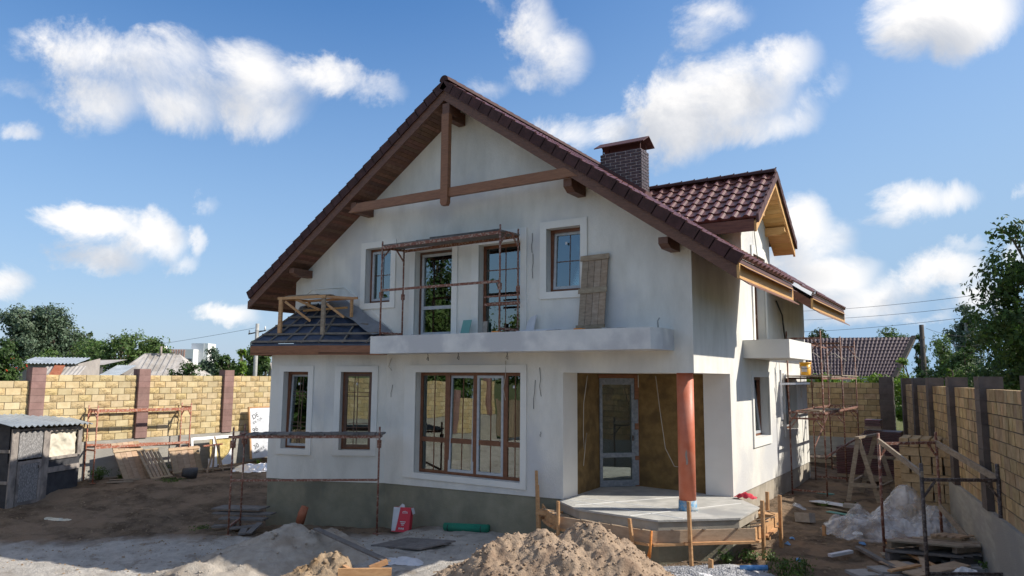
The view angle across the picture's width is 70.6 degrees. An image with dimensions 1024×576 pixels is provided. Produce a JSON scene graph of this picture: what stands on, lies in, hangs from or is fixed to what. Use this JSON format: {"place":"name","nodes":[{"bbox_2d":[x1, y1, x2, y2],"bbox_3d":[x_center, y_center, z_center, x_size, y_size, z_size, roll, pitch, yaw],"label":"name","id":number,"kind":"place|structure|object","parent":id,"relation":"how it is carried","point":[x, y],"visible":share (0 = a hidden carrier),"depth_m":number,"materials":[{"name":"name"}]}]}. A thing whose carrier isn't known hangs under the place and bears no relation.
{"place":"outdoors","nodes":[
{"label":"outdoors","id":0,"kind":"place"},
{"bbox_2d":[0,377,954,575],"bbox_3d":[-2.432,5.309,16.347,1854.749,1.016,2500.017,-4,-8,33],"label":"ground","id":1,"kind":"structure","parent":0,"point":[110,553],"depth_m":16.20,"materials":[{"name":"soil"}]},
{"bbox_2d":[0,336,29,380],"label":"tree","id":2,"kind":"object","parent":1,"relation":"on","point":[8,372],"visible":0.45,"depth_m":29.84,"materials":[{"name":"green plant"}]},
{"bbox_2d":[0,302,79,368],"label":"tree","id":3,"kind":"object","parent":1,"relation":"on","point":[35,330],"visible":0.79,"depth_m":61.12,"materials":[{"name":"green plant"}]},
{"bbox_2d":[21,347,62,363],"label":"tree","id":4,"kind":"object","parent":1,"relation":"on","point":[53,354],"visible":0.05,"depth_m":43.82,"materials":[{"name":"green plant"}]},
{"bbox_2d":[0,414,92,508],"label":"shed","id":5,"kind":"structure","parent":1,"relation":"on","point":[55,467],"depth_m":19.75,"materials":[{"name":"metal"}]},
{"bbox_2d":[13,459,41,506],"bbox_3d":[-12.959,5.204,19.384,0.073,1.150,0.810,-1,-7,8],"label":"door","id":6,"kind":"structure","parent":5,"relation":"in","point":[28,473],"depth_m":19.36,"materials":[{"name":"paint"}]},
{"bbox_2d":[19,357,99,380],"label":"outbuilding","id":7,"kind":"structure","parent":1,"relation":"on","point":[66,367],"depth_m":33.78,"materials":[{"name":"grey metal"}]},
{"bbox_2d":[48,323,91,356],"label":"tree","id":8,"kind":"object","parent":1,"relation":"on","point":[65,351],"visible":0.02,"depth_m":63.63,"materials":[{"name":"green plant"}]},
{"bbox_2d":[65,336,116,371],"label":"tree","id":9,"kind":"object","parent":1,"relation":"on","point":[78,349],"visible":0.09,"depth_m":49.16,"materials":[{"name":"green plant"}]},
{"bbox_2d":[87,466,111,479],"bbox_3d":[-12.410,5.553,21.746,0.679,0.442,0.610,3,-8,-22],"label":"weed","id":10,"kind":"object","parent":1,"relation":"on","point":[99,474],"visible":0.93,"depth_m":21.68,"materials":[{"name":"green plant"}]},
{"bbox_2d":[100,365,135,374],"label":"outbuilding","id":11,"kind":"structure","parent":1,"relation":"on","point":[118,369],"depth_m":40.16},
{"bbox_2d":[79,328,162,372],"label":"tree","id":12,"kind":"object","parent":1,"relation":"on","point":[126,343],"visible":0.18,"depth_m":47.80,"materials":[{"name":"green plant"}]},
{"bbox_2d":[111,441,148,480],"bbox_3d":[-11.726,5.325,22.288,0.370,1.159,1.206,-3,-8,27],"label":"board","id":13,"kind":"object","parent":1,"relation":"on","point":[129,463],"visible":0.83,"depth_m":22.23,"materials":[{"name":"brown wood"}]},
{"bbox_2d":[0,367,270,481],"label":"yard fence","id":14,"kind":"object","parent":1,"relation":"on","point":[223,401],"visible":0.5,"depth_m":23.29,"materials":[{"name":"brick"}]},
{"bbox_2d":[83,403,191,483],"bbox_3d":[-11.762,4.820,22.897,0.640,2.270,3.170,-4,-8,33],"label":"scaffold","id":15,"kind":"object","parent":1,"relation":"on","point":[98,411],"visible":0.88,"depth_m":22.28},
{"bbox_2d":[124,335,173,361],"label":"tree","id":16,"kind":"object","parent":1,"relation":"on","point":[156,343],"visible":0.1,"depth_m":49.73,"materials":[{"name":"green plant"}]},
{"bbox_2d":[99,346,209,375],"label":"neighbour house","id":17,"kind":"structure","parent":1,"relation":"on","point":[160,363],"depth_m":42.34,"materials":[{"name":"metal"}]},
{"bbox_2d":[137,448,172,478],"bbox_3d":[-11.144,5.472,22.568,0.372,0.925,1.077,-3,-8,27],"label":"slatted panel","id":18,"kind":"object","parent":1,"relation":"on","point":[139,452],"visible":0.94,"depth_m":22.54,"materials":[{"name":"brown wood"}]},
{"bbox_2d":[140,343,215,364],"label":"apartment block","id":19,"kind":"structure","parent":1,"relation":"on","point":[195,353],"depth_m":256.69,"materials":[{"name":"white paint"}]},
{"bbox_2d":[168,446,203,473],"bbox_3d":[-10.718,5.660,23.788,0.237,0.856,1.242,-4,-8,31],"label":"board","id":20,"kind":"object","parent":1,"relation":"on","point":[181,458],"visible":0.81,"depth_m":23.76,"materials":[{"name":"brown wood"}]},
{"bbox_2d":[167,360,209,375],"bbox_3d":[-13.430,4.992,30.012,2.213,3.979,2.082,-4,-8,33],"label":"tree","id":21,"kind":"object","parent":1,"relation":"on","point":[191,367],"visible":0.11,"depth_m":29.95,"materials":[{"name":"green plant"}]},
{"bbox_2d":[181,467,197,478],"bbox_3d":[-10.230,5.887,22.947,0.461,0.384,0.379,5,-8,-31],"label":"rubber tub","id":22,"kind":"object","parent":1,"relation":"on","point":[190,472],"visible":0.97,"depth_m":22.84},
{"bbox_2d":[198,346,220,374],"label":"tree","id":23,"kind":"object","parent":1,"relation":"on","point":[207,365],"visible":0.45,"depth_m":74.64,"materials":[{"name":"green plant"}]},
{"bbox_2d":[191,435,233,467],"bbox_3d":[-10.329,5.640,24.949,0.198,1.042,1.600,-4,-8,33],"label":"insulation panel","id":24,"kind":"object","parent":1,"relation":"on","point":[225,451],"visible":0.66,"depth_m":25.25,"materials":[{"name":"yellow fabric"}]},
{"bbox_2d":[203,436,223,472],"bbox_3d":[-10.032,5.593,24.398,0.350,1.164,0.749,-4,-8,33],"label":"sawhorse","id":25,"kind":"object","parent":1,"relation":"on","point":[218,450],"visible":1,"depth_m":24.43,"materials":[{"name":"brown wood"}]},
{"bbox_2d":[210,353,238,375],"bbox_3d":[-13.514,5.261,33.932,1.758,4.402,1.706,-4,-8,33],"label":"tree","id":26,"kind":"object","parent":1,"relation":"on","point":[220,364],"visible":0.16,"depth_m":33.94,"materials":[{"name":"green plant"}]},
{"bbox_2d":[234,348,247,375],"bbox_3d":[-10.618,4.522,27.823,0.940,4.408,0.986,6,-9,-36],"label":"tree","id":27,"kind":"object","parent":1,"relation":"on","point":[240,370],"visible":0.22,"depth_m":27.97,"materials":[{"name":"green plant"}]},
{"bbox_2d":[218,516,268,520],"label":"loose board","id":28,"kind":"object","parent":1,"relation":"on","point":[246,518],"visible":1,"depth_m":17.08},
{"bbox_2d":[212,511,276,514],"bbox_3d":[-6.468,5.435,17.466,1.524,0.060,0.300,-1,-7,10],"label":"loose board","id":29,"kind":"object","parent":28,"relation":"on","point":[243,513],"visible":0.93,"depth_m":17.41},
{"bbox_2d":[211,505,269,510],"bbox_3d":[-6.651,5.387,17.743,1.282,0.060,0.500,-1,-7,12],"label":"loose board","id":30,"kind":"object","parent":29,"relation":"on","point":[244,507],"visible":0.86,"depth_m":17.65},
{"bbox_2d":[232,463,266,472],"bbox_3d":[-8.710,6.164,24.999,1.790,0.274,1.316,0,-7,2],"label":"foil sheet","id":31,"kind":"object","parent":1,"relation":"on","point":[250,467],"visible":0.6,"depth_m":24.61,"materials":[{"name":"silver metal"}]},
{"bbox_2d":[248,324,265,375],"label":"power pole","id":32,"kind":"object","parent":1,"relation":"on","point":[255,362],"visible":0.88,"depth_m":46.13,"materials":[{"name":"concrete"}]},
{"bbox_2d":[243,340,271,375],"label":"tree","id":33,"kind":"object","parent":1,"relation":"on","point":[249,358],"visible":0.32,"depth_m":54.45,"materials":[{"name":"green plant"}]},
{"bbox_2d":[248,406,269,458],"bbox_3d":[-9.217,5.327,26.779,0.337,1.856,1.210,-4,-8,33],"label":"foam board","id":34,"kind":"object","parent":1,"relation":"on","point":[258,419],"visible":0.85,"depth_m":26.60,"materials":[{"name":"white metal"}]},
{"bbox_2d":[143,522,391,575],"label":"sand pile","id":35,"kind":"object","parent":1,"relation":"on","point":[285,549],"visible":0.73,"depth_m":13.49,"materials":[{"name":"sand"}]},
{"bbox_2d":[296,505,307,524],"bbox_3d":[-4.903,5.296,16.890,0.295,0.430,0.213,-4,-8,33],"label":"clay pipe","id":36,"kind":"object","parent":1,"relation":"on","point":[301,515],"visible":0.94,"depth_m":16.81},
{"bbox_2d":[225,424,385,535],"bbox_3d":[-4.739,4.425,16.896,3.496,2.400,1.068,1,-7,-4],"label":"scaffold","id":37,"kind":"object","parent":1,"relation":"on","point":[343,434],"visible":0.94,"depth_m":16.56,"materials":[{"name":"metal"}]},
{"bbox_2d":[280,550,351,575],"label":"clay pile","id":38,"kind":"object","parent":1,"relation":"on","point":[326,564],"visible":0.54,"depth_m":12.20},
{"bbox_2d":[313,528,390,561],"bbox_3d":[-2.981,4.685,13.250,0.130,0.174,2.569,7,-10,-42],"label":"plank","id":39,"kind":"object","parent":1,"relation":"on","point":[352,545],"visible":1,"depth_m":13.16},
{"bbox_2d":[338,558,391,575],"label":"timber offcut","id":40,"kind":"object","parent":1,"relation":"on","point":[374,569],"visible":1,"depth_m":11.90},
{"bbox_2d":[378,556,423,565],"bbox_3d":[-2.061,5.066,13.414,0.910,0.099,0.464,-1,-7,10],"label":"plastic scrap","id":41,"kind":"object","parent":1,"relation":"on","point":[405,560],"visible":0.81,"depth_m":13.37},
{"bbox_2d":[391,504,414,531],"bbox_3d":[-2.484,5.272,16.581,0.522,0.624,0.190,-2,-7,19],"label":"bag","id":42,"kind":"object","parent":1,"relation":"on","point":[402,519],"visible":1,"depth_m":16.52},
{"bbox_2d":[371,537,455,550],"bbox_3d":[-1.978,5.158,14.569,1.456,0.081,0.878,-2,-7,19],"label":"plank shutter","id":43,"kind":"object","parent":1,"relation":"on","point":[415,544],"visible":0.99,"depth_m":14.49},
{"bbox_2d":[0,471,910,575],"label":"clods","id":44,"kind":"object","parent":1,"relation":"on","point":[340,530],"visible":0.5,"depth_m":15.59,"materials":[{"name":"beige soil"}]},
{"bbox_2d":[443,523,489,532],"bbox_3d":[-1.008,5.297,15.977,1.126,0.245,0.186,-3,-8,26],"label":"roll","id":45,"kind":"object","parent":1,"relation":"on","point":[484,528],"visible":1,"depth_m":15.90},
{"bbox_2d":[246,75,849,565],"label":"house","id":46,"kind":"structure","parent":1,"relation":"on","point":[636,415],"depth_m":16.85,"materials":[{"name":"white paint"}]},
{"bbox_2d":[276,366,313,454],"bbox_3d":[-5.456,3.103,18.474,1.010,2.220,0.327,-2,-7,18],"label":"window","id":47,"kind":"structure","parent":46,"relation":"in","point":[300,378],"depth_m":18.51,"materials":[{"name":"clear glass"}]},
{"bbox_2d":[277,294,357,334],"bbox_3d":[-4.999,0.691,18.545,1.925,1.051,0.965,-4,-8,33],"label":"wooden trestle","id":48,"kind":"object","parent":46,"relation":"on","point":[322,300],"visible":0.98,"depth_m":18.49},
{"bbox_2d":[332,366,378,455],"bbox_3d":[-3.885,3.060,18.119,1.100,2.200,0.275,0,-7,5],"label":"window","id":49,"kind":"structure","parent":46,"relation":"in","point":[371,371],"depth_m":18.08,"materials":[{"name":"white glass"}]},
{"bbox_2d":[359,239,396,309],"bbox_3d":[-3.376,-0.325,18.662,1.200,1.740,0.275,-4,-8,33],"label":"window","id":50,"kind":"structure","parent":46,"relation":"in","point":[389,262],"depth_m":18.75,"materials":[{"name":"white glass"}]},
{"bbox_2d":[408,246,457,334],"bbox_3d":[-1.851,0.000,17.625,1.480,2.400,0.275,-4,-8,33],"label":"door","id":51,"kind":"structure","parent":46,"relation":"in","point":[438,305],"depth_m":17.72,"materials":[{"name":"clear glass"}]},
{"bbox_2d":[379,224,519,335],"bbox_3d":[-1.517,-0.082,16.693,3.661,2.340,0.720,-4,-8,33],"label":"scaffold","id":52,"kind":"object","parent":46,"relation":"on","point":[467,238],"visible":0.93,"depth_m":16.52,"materials":[{"name":"paint"}]},
{"bbox_2d":[402,365,526,489],"bbox_3d":[-1.081,3.126,16.738,3.490,2.670,0.303,-4,-8,33],"label":"window","id":53,"kind":"structure","parent":46,"relation":"in","point":[468,427],"depth_m":16.74,"materials":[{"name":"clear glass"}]},
{"bbox_2d":[470,227,526,332],"bbox_3d":[-0.244,-0.116,16.589,1.510,2.400,0.275,-4,-8,33],"label":"door","id":54,"kind":"structure","parent":46,"relation":"in","point":[508,313],"depth_m":16.68,"materials":[{"name":"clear glass"}]},
{"bbox_2d":[540,217,587,298],"bbox_3d":[1.179,-0.620,15.739,1.160,1.710,0.301,-4,-8,33],"label":"window","id":55,"kind":"structure","parent":46,"relation":"in","point":[567,245],"depth_m":15.82,"materials":[{"name":"clear glass"}]},
{"bbox_2d":[576,253,608,328],"bbox_3d":[1.674,0.092,15.013,0.707,1.625,0.209,-4,-8,33],"label":"plank shutter","id":56,"kind":"object","parent":46,"relation":"on","point":[592,291],"visible":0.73,"depth_m":15.00,"materials":[{"name":"wood"}]},
{"bbox_2d":[599,378,635,486],"bbox_3d":[2.460,3.366,16.931,0.870,2.490,0.120,2,-7,-14],"label":"door","id":57,"kind":"structure","parent":46,"relation":"in","point":[602,381],"depth_m":16.90,"materials":[{"name":"white plastic"}]},
{"bbox_2d":[750,245,767,339],"bbox_3d":[6.128,0.172,18.314,0.305,2.340,1.350,-4,-8,33],"label":"door","id":58,"kind":"structure","parent":46,"relation":"in","point":[760,253],"depth_m":18.59,"materials":[{"name":"white glass"}]},
{"bbox_2d":[751,371,772,447],"bbox_3d":[5.984,2.963,17.876,0.414,1.790,1.700,-4,-8,33],"label":"window","id":59,"kind":"structure","parent":46,"relation":"in","point":[755,375],"depth_m":18.26,"materials":[{"name":"white glass"}]},
{"bbox_2d":[782,373,798,436],"bbox_3d":[7.762,3.294,20.534,0.344,1.730,1.670,-4,-8,33],"label":"window","id":60,"kind":"structure","parent":46,"relation":"in","point":[785,388],"depth_m":20.74,"materials":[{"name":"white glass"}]},
{"bbox_2d":[779,370,809,418],"bbox_3d":[7.452,2.823,19.147,0.830,1.300,0.217,1,-7,-9],"label":"lath","id":61,"kind":"object","parent":46,"relation":"attached to","point":[781,384],"visible":1,"depth_m":19.13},
{"bbox_2d":[432,522,674,575],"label":"dirt pile","id":62,"kind":"object","parent":1,"relation":"on","point":[587,549],"visible":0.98,"depth_m":10.93,"materials":[{"name":"sand"}]},
{"bbox_2d":[535,470,783,566],"bbox_3d":[2.892,4.436,13.891,4.796,1.457,2.804,1,-7,-1],"label":"formwork","id":63,"kind":"object","parent":1,"relation":"on","point":[558,521],"visible":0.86,"depth_m":12.82,"materials":[{"name":"brown wood"}]},
{"bbox_2d":[662,561,774,575],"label":"gravel","id":64,"kind":"structure","parent":1,"relation":"on","point":[729,569],"depth_m":11.91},
{"bbox_2d":[739,565,767,570],"bbox_3d":[4.027,4.663,12.053,0.451,0.108,0.090,0,-7,6],"label":"blue tube","id":65,"kind":"object","parent":64,"relation":"on","point":[756,567],"visible":1,"depth_m":12.02,"materials":[{"name":"plastic"}]},
{"bbox_2d":[715,549,734,563],"bbox_3d":[3.795,4.791,12.817,0.324,0.302,0.334,-4,-8,33],"label":"weed","id":66,"kind":"object","parent":1,"relation":"on","point":[729,557],"visible":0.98,"depth_m":12.80,"materials":[{"name":"green plant"}]},
{"bbox_2d":[736,548,757,562],"bbox_3d":[4.188,4.766,12.844,0.395,0.269,0.420,2,-7,-11],"label":"weed","id":67,"kind":"object","parent":1,"relation":"on","point":[748,555],"visible":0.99,"depth_m":12.83,"materials":[{"name":"green plant"}]},
{"bbox_2d":[758,549,780,570],"bbox_3d":[4.421,4.658,12.422,0.350,0.336,0.364,2,-7,-15],"label":"weed","id":68,"kind":"object","parent":1,"relation":"on","point":[771,557],"visible":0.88,"depth_m":12.40,"materials":[{"name":"green plant"}]},
{"bbox_2d":[764,555,800,575],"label":"weed","id":69,"kind":"object","parent":1,"relation":"on","point":[783,566],"visible":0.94,"depth_m":11.91,"materials":[{"name":"green plant"}]},
{"bbox_2d":[782,563,813,575],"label":"weed","id":70,"kind":"object","parent":1,"relation":"on","point":[797,573],"visible":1,"depth_m":11.66,"materials":[{"name":"green plant"}]},
{"bbox_2d":[790,556,816,572],"bbox_3d":[4.946,4.688,12.242,0.424,0.295,0.503,-4,-8,33],"label":"weed","id":71,"kind":"object","parent":1,"relation":"on","point":[803,562],"visible":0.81,"depth_m":12.27,"materials":[{"name":"green plant"}]},
{"bbox_2d":[794,512,815,522],"bbox_3d":[6.551,5.131,16.180,0.254,0.262,0.383,6,-9,-36],"label":"hollow block","id":72,"kind":"object","parent":1,"relation":"on","point":[804,517],"depth_m":16.08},
{"bbox_2d":[810,454,836,462],"bbox_3d":[10.607,5.897,25.052,1.118,0.172,1.121,-4,-8,33],"label":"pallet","id":73,"kind":"object","parent":1,"relation":"on","point":[820,458],"visible":0.6,"depth_m":24.68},
{"bbox_2d":[785,330,863,496],"bbox_3d":[9.698,3.609,21.590,1.535,4.330,6.336,-4,-8,33],"label":"scaffold","id":74,"kind":"object","parent":1,"relation":"on","point":[820,410],"visible":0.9,"depth_m":21.39,"materials":[{"name":"metal"}]},
{"bbox_2d":[799,362,810,374],"bbox_3d":[8.073,2.223,19.904,0.311,0.355,0.320,-4,-8,33],"label":"bucket","id":75,"kind":"object","parent":74,"relation":"on","point":[805,368],"visible":0.94,"depth_m":19.79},
{"bbox_2d":[836,445,864,477],"bbox_3d":[10.614,5.386,22.530,0.800,0.888,1.000,-4,-8,33],"label":"tile stack","id":76,"kind":"object","parent":1,"relation":"on","point":[841,467],"visible":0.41,"depth_m":22.18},
{"bbox_2d":[807,377,895,455],"bbox_3d":[5.004,5.520,30.744,20.090,3.560,0.400,-4,-8,33],"label":"yard fence","id":77,"kind":"object","parent":1,"relation":"on","point":[876,400],"visible":0.14,"depth_m":26.07,"materials":[{"name":"brick"}]},
{"bbox_2d":[806,372,900,396],"bbox_3d":[11.817,3.609,27.141,5.883,0.908,0.828,-4,-8,33],"label":"hedge","id":78,"kind":"object","parent":1,"relation":"on","point":[870,379],"visible":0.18,"depth_m":26.25,"materials":[{"name":"green plant"}]},
{"bbox_2d":[805,335,915,382],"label":"neighbour house","id":79,"kind":"structure","parent":1,"relation":"on","point":[879,355],"depth_m":49.18,"materials":[{"name":"brown tile"}]},
{"bbox_2d":[846,433,894,502],"bbox_3d":[9.334,4.654,18.805,1.039,1.641,1.589,-4,-8,33],"label":"sawhorse","id":80,"kind":"object","parent":1,"relation":"on","point":[867,474],"visible":0.91,"depth_m":18.50,"materials":[{"name":"wood"}]},
{"bbox_2d":[864,458,894,482],"bbox_3d":[11.078,5.381,21.446,1.050,0.638,0.900,-4,-8,33],"label":"tile stack","id":81,"kind":"object","parent":1,"relation":"on","point":[874,466],"visible":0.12,"depth_m":21.14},
{"bbox_2d":[864,429,903,459],"bbox_3d":[11.087,4.651,21.534,1.000,0.788,0.900,-4,-8,33],"label":"tile stack","id":82,"kind":"object","parent":81,"relation":"on","point":[890,435],"visible":0.45,"depth_m":21.20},
{"bbox_2d":[864,419,882,429],"bbox_3d":[10.827,4.081,21.666,0.450,0.288,0.515,-4,-8,33],"label":"tile stack","id":83,"kind":"object","parent":82,"relation":"on","point":[873,424],"visible":1,"depth_m":21.48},
{"bbox_2d":[825,489,938,536],"bbox_3d":[7.813,4.672,15.202,2.680,0.962,2.012,2,-7,-12],"label":"plastic sheet","id":84,"kind":"object","parent":1,"relation":"on","point":[912,530],"visible":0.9,"depth_m":14.62,"materials":[{"name":"white"}]},
{"bbox_2d":[845,561,920,575],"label":"paving slabs","id":85,"kind":"object","parent":1,"relation":"on","point":[881,570],"depth_m":12.13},
{"bbox_2d":[855,546,895,568],"bbox_3d":[6.468,4.788,12.850,0.100,0.050,1.559,0,-7,3],"label":"loose board","id":86,"kind":"object","parent":85,"relation":"on","point":[872,555],"visible":0.71,"depth_m":12.88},
{"bbox_2d":[879,560,917,570],"bbox_3d":[6.575,4.696,12.222,0.350,0.030,0.673,2,-7,-9],"label":"loose board","id":87,"kind":"object","parent":85,"relation":"on","point":[897,563],"visible":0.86,"depth_m":12.35,"materials":[{"name":"brown wood"}]},
{"bbox_2d":[887,564,921,572],"bbox_3d":[6.475,4.620,11.936,0.643,0.080,0.090,3,-7,-18],"label":"loose board","id":88,"kind":"object","parent":87,"relation":"on","point":[902,568],"visible":1,"depth_m":11.91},
{"bbox_2d":[902,561,970,575],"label":"loose board","id":89,"kind":"object","parent":85,"relation":"on","point":[948,566],"visible":0.92,"depth_m":11.88,"materials":[{"name":"brown wood"}]},
{"bbox_2d":[866,327,910,384],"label":"tree","id":90,"kind":"object","parent":1,"relation":"on","point":[892,333],"visible":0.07,"depth_m":62.26,"materials":[{"name":"green plant"}]},
{"bbox_2d":[894,357,912,421],"bbox_3d":[16.819,5.135,30.912,1.228,4.334,1.318,-4,-8,33],"label":"bush","id":91,"kind":"object","parent":1,"relation":"on","point":[898,400],"visible":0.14,"depth_m":30.93,"materials":[{"name":"green plant"}]},
{"bbox_2d":[903,508,913,517],"bbox_3d":[8.907,5.034,16.253,0.176,0.182,0.380,-4,-8,32],"label":"concrete block","id":92,"kind":"object","parent":1,"relation":"on","point":[908,513],"depth_m":16.09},
{"bbox_2d":[902,499,920,509],"bbox_3d":[8.931,4.824,16.133,0.380,0.182,0.176,-4,-8,32],"label":"concrete block","id":93,"kind":"object","parent":92,"relation":"on","point":[911,504],"depth_m":16.07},
{"bbox_2d":[911,333,930,375],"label":"tree","id":94,"kind":"object","parent":1,"relation":"on","point":[916,347],"visible":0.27,"depth_m":44.08,"materials":[{"name":"green plant"}]},
{"bbox_2d":[919,325,926,374],"bbox_3d":[21.670,5.013,37.962,0.295,6.168,0.295,-4,-8,33],"label":"power pole","id":95,"kind":"object","parent":1,"relation":"on","point":[922,345],"visible":0.34,"depth_m":38.11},
{"bbox_2d":[885,536,982,564],"bbox_3d":[7.762,4.646,12.823,2.267,0.334,0.934,3,-7,-19],"label":"pallet","id":96,"kind":"object","parent":1,"relation":"on","point":[964,551],"visible":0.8,"depth_m":12.66,"materials":[{"name":"wood"}]},
{"bbox_2d":[931,532,973,540],"bbox_3d":[7.871,4.451,12.938,0.656,0.080,0.371,3,-8,-21],"label":"plank shutter","id":97,"kind":"object","parent":96,"relation":"on","point":[949,536],"visible":1,"depth_m":12.88,"materials":[{"name":"brown wood"}]},
{"bbox_2d":[876,432,1002,575],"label":"scaffold","id":98,"kind":"object","parent":1,"relation":"on","point":[992,476],"visible":0.75,"depth_m":11.56,"materials":[{"name":"metal"}]},
{"bbox_2d":[910,333,971,378],"bbox_3d":[21.457,5.049,35.596,3.125,5.722,2.773,0,-7,2],"label":"tree","id":99,"kind":"object","parent":1,"relation":"on","point":[941,348],"visible":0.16,"depth_m":35.83,"materials":[{"name":"green plant"}]},
{"bbox_2d":[937,346,980,377],"bbox_3d":[20.693,5.084,32.956,2.221,5.002,2.661,-4,-8,33],"label":"tree","id":100,"kind":"object","parent":1,"relation":"on","point":[956,360],"visible":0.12,"depth_m":33.05,"materials":[{"name":"green plant"}]},
{"bbox_2d":[900,376,1023,575],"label":"yard fence","id":101,"kind":"object","parent":1,"relation":"on","point":[981,422],"visible":0.85,"depth_m":12.08,"materials":[{"name":"brick"}]},
{"bbox_2d":[940,301,988,367],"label":"tree","id":102,"kind":"object","parent":1,"relation":"on","point":[961,328],"visible":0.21,"depth_m":42.22,"materials":[{"name":"green plant"}]},
{"bbox_2d":[941,559,987,571],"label":"paving slabs","id":103,"kind":"object","parent":1,"relation":"on","point":[977,567],"depth_m":12.26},
{"bbox_2d":[937,504,981,552],"bbox_3d":[8.104,4.412,12.971,0.035,0.880,1.128,2,-7,-12],"label":"plank","id":104,"kind":"object","parent":103,"relation":"on","point":[951,519],"visible":0.57,"depth_m":13.18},
{"bbox_2d":[951,364,990,387],"bbox_3d":[18.503,5.016,28.834,1.848,4.080,1.551,-2,-7,15],"label":"bush","id":105,"kind":"object","parent":1,"relation":"on","point":[962,375],"visible":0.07,"depth_m":28.95,"materials":[{"name":"green plant"}]},
{"bbox_2d":[946,239,1023,389],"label":"tree","id":106,"kind":"object","parent":1,"relation":"on","point":[997,365],"visible":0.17,"depth_m":25.10,"materials":[{"name":"green plant"}]},
{"bbox_2d":[960,214,1023,389],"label":"tree","id":107,"kind":"object","parent":1,"relation":"on","point":[1005,291],"visible":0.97,"depth_m":20.25,"materials":[{"name":"green plant"}]},
{"bbox_2d":[0,0,1023,378],"label":"sky","id":108,"kind":"structure","parent":0,"point":[158,158],"materials":[{"name":"blue"}]},
{"bbox_2d":[900,455,910,463],"bbox_3d":[8.905,3.877,16.384,0.176,0.182,0.380,-4,-9,34],"label":"concrete block","id":109,"kind":"object","parent":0,"point":[908,457],"depth_m":16.26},
{"bbox_2d":[899,446,918,455],"bbox_3d":[8.939,3.668,16.275,0.380,0.182,0.176,-4,-8,32],"label":"concrete block","id":110,"kind":"object","parent":109,"relation":"on","point":[910,451],"depth_m":16.20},
{"bbox_2d":[902,482,911,490],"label":"concrete block","id":111,"kind":"object","parent":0,"point":[906,485],"depth_m":16.15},
{"bbox_2d":[901,473,919,482],"bbox_3d":[8.935,4.246,16.204,0.380,0.182,0.176,-4,-8,32],"label":"concrete block","id":112,"kind":"object","parent":111,"relation":"on","point":[908,477],"depth_m":16.14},
{"bbox_2d":[921,456,931,465],"bbox_3d":[9.270,3.854,16.177,0.176,0.182,0.380,-4,-8,32],"label":"concrete block","id":113,"kind":"object","parent":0,"point":[926,460],"depth_m":16.02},
{"bbox_2d":[920,447,939,456],"bbox_3d":[9.275,3.644,16.059,0.380,0.182,0.176,-4,-8,33],"label":"concrete block","id":114,"kind":"object","parent":113,"relation":"on","point":[926,452],"depth_m":16.01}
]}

